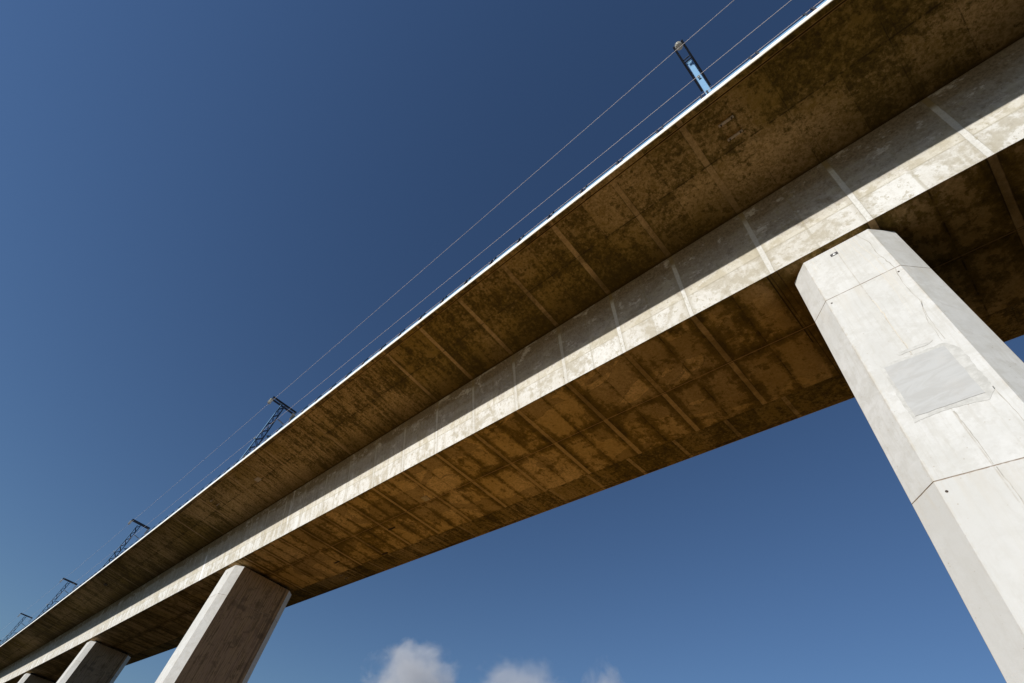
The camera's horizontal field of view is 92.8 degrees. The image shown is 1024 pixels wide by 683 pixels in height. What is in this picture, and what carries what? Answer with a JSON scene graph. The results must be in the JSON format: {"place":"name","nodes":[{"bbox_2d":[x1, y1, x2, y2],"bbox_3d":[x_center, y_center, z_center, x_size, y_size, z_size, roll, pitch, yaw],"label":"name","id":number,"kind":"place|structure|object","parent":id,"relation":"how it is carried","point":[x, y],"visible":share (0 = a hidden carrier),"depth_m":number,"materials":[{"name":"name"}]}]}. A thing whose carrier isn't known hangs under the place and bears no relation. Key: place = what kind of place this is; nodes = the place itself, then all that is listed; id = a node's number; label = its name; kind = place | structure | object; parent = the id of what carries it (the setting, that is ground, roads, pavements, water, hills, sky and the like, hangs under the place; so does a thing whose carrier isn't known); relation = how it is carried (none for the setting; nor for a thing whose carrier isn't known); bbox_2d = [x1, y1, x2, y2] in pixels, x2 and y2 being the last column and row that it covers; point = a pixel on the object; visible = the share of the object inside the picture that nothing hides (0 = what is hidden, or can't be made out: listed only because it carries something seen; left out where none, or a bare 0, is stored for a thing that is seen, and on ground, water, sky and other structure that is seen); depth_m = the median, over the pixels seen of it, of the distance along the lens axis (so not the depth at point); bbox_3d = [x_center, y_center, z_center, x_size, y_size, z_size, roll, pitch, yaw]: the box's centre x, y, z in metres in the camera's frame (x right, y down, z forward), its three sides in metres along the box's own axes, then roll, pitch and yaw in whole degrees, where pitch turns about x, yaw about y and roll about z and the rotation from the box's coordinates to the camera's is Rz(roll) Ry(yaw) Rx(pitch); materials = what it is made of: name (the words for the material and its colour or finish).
{"place":"outdoors","nodes":[
{"label":"outdoors","id":0,"kind":"place"},
{"bbox_2d":[0,0,1023,682],"label":"sky","id":1,"kind":"structure","parent":0,"point":[200,200],"materials":[{"name":"blue"}]},
{"bbox_3d":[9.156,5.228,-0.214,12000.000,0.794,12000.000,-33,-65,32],"label":"ground","id":2,"kind":"structure","parent":0,"visible":0},
{"bbox_2d":[18,673,55,682],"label":"viaduct pier","id":3,"kind":"structure","parent":2,"relation":"on","point":[29,678],"depth_m":74.58,"materials":[{"name":"concrete"}]},
{"bbox_2d":[56,640,130,682],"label":"viaduct pier","id":4,"kind":"structure","parent":2,"relation":"on","point":[95,661],"depth_m":54.84,"materials":[{"name":"concrete"}]},
{"bbox_2d":[155,565,290,682],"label":"viaduct pier","id":5,"kind":"structure","parent":2,"relation":"on","point":[226,637],"depth_m":32.70,"materials":[{"name":"concrete"}]},
{"bbox_2d":[795,229,1023,682],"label":"viaduct pier","id":6,"kind":"structure","parent":2,"relation":"on","point":[930,362],"depth_m":9.19,"materials":[{"name":"concrete"}]},
{"bbox_2d":[0,0,1023,682],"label":"viaduct deck","id":7,"kind":"structure","parent":6,"relation":"on","point":[642,310],"depth_m":18.41,"materials":[{"name":"concrete"}]},
{"bbox_2d":[0,613,32,644],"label":"catenary mast","id":8,"kind":"object","parent":7,"relation":"on","point":[18,625],"visible":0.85,"depth_m":99.61,"materials":[{"name":"metal"}]},
{"bbox_2d":[36,578,76,617],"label":"catenary mast","id":9,"kind":"object","parent":7,"relation":"on","point":[75,584],"visible":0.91,"depth_m":80.88,"materials":[{"name":"metal"}]},
{"bbox_2d":[100,519,149,569],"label":"catenary mast","id":10,"kind":"object","parent":7,"relation":"on","point":[140,524],"visible":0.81,"depth_m":61.62,"materials":[{"name":"metal"}]},
{"bbox_2d":[239,396,296,460],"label":"catenary mast","id":11,"kind":"object","parent":7,"relation":"on","point":[280,403],"visible":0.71,"depth_m":41.32,"materials":[{"name":"metal"}]},
{"bbox_2d":[401,315,422,333],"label":"railing section","id":12,"kind":"object","parent":7,"relation":"on","point":[404,330],"visible":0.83,"depth_m":23.19,"materials":[{"name":"blue paint"}]},
{"bbox_2d":[421,298,443,318],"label":"railing section","id":13,"kind":"object","parent":7,"relation":"on","point":[424,314],"visible":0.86,"depth_m":22.28,"materials":[{"name":"blue paint"}]},
{"bbox_2d":[443,280,467,300],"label":"railing section","id":14,"kind":"object","parent":7,"relation":"on","point":[446,297],"visible":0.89,"depth_m":21.45,"materials":[{"name":"blue paint"}]},
{"bbox_2d":[467,259,492,282],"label":"railing section","id":15,"kind":"object","parent":7,"relation":"on","point":[470,278],"visible":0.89,"depth_m":20.63,"materials":[{"name":"blue paint"}]},
{"bbox_2d":[492,238,520,262],"bbox_3d":[-0.228,-3.717,19.997,1.450,0.511,0.075,-33,-65,32],"label":"railing section","id":16,"kind":"object","parent":7,"relation":"on","point":[495,259],"visible":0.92,"depth_m":19.77,"materials":[{"name":"blue paint"}]},
{"bbox_2d":[520,214,549,240],"bbox_3d":[0.917,-4.455,19.157,1.450,0.511,0.075,-33,-65,32],"label":"railing section","id":17,"kind":"object","parent":7,"relation":"on","point":[523,237],"visible":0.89,"depth_m":18.95,"materials":[{"name":"blue paint"}]},
{"bbox_2d":[551,189,582,216],"bbox_3d":[2.062,-5.192,18.318,1.450,0.511,0.075,-33,-65,32],"label":"railing section","id":18,"kind":"object","parent":7,"relation":"on","point":[581,191],"visible":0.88,"depth_m":18.10,"materials":[{"name":"blue paint"}]},
{"bbox_2d":[584,161,618,190],"bbox_3d":[3.208,-5.929,17.479,1.450,0.511,0.075,-33,-65,32],"label":"railing section","id":19,"kind":"object","parent":7,"relation":"on","point":[617,163],"visible":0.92,"depth_m":17.31,"materials":[{"name":"blue paint"}]},
{"bbox_2d":[621,129,658,161],"bbox_3d":[4.353,-6.666,16.639,1.450,0.511,0.075,-33,-65,32],"label":"railing section","id":20,"kind":"object","parent":7,"relation":"on","point":[622,158],"visible":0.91,"depth_m":16.49,"materials":[{"name":"blue paint"}]},
{"bbox_2d":[661,95,702,129],"bbox_3d":[5.499,-7.403,15.800,1.450,0.511,0.075,-33,-65,32],"label":"railing section","id":21,"kind":"object","parent":7,"relation":"on","point":[663,127],"visible":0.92,"depth_m":15.63,"materials":[{"name":"blue paint"}]},
{"bbox_2d":[673,40,710,94],"bbox_3d":[7.997,-9.164,18.982,0.520,8.526,4.406,-33,-65,32],"label":"catenary mast","id":22,"kind":"object","parent":7,"relation":"on","point":[704,85],"visible":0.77,"depth_m":21.37,"materials":[{"name":"grey metal"}]},
{"bbox_2d":[19,0,733,615],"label":"overhead wire","id":23,"kind":"object","parent":22,"relation":"attached to","point":[475,224],"visible":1,"depth_m":26.92,"materials":[{"name":"grey metal"}]},
{"bbox_2d":[3,0,790,637],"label":"overhead wire","id":24,"kind":"object","parent":22,"relation":"attached to","point":[469,262],"visible":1,"depth_m":23.77,"materials":[{"name":"grey metal"}]},
{"bbox_2d":[3,0,821,642],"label":"overhead wire","id":25,"kind":"object","parent":22,"relation":"attached to","point":[537,224],"visible":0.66,"depth_m":19.01,"materials":[{"name":"grey metal"}]},
{"bbox_2d":[706,56,752,93],"bbox_3d":[6.644,-8.140,14.961,1.450,0.511,0.075,-33,-65,32],"label":"railing section","id":26,"kind":"object","parent":7,"relation":"on","point":[749,58],"visible":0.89,"depth_m":14.77,"materials":[{"name":"blue paint"}]},
{"bbox_2d":[755,13,808,54],"bbox_3d":[7.790,-8.877,14.121,1.450,0.511,0.075,-33,-65,32],"label":"railing section","id":27,"kind":"object","parent":7,"relation":"on","point":[804,15],"visible":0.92,"depth_m":13.95,"materials":[{"name":"blue paint"}]},
{"bbox_2d":[810,0,826,10],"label":"railing section","id":28,"kind":"object","parent":7,"relation":"on","point":[812,8],"visible":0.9,"depth_m":13.48,"materials":[{"name":"blue paint"}]}
]}

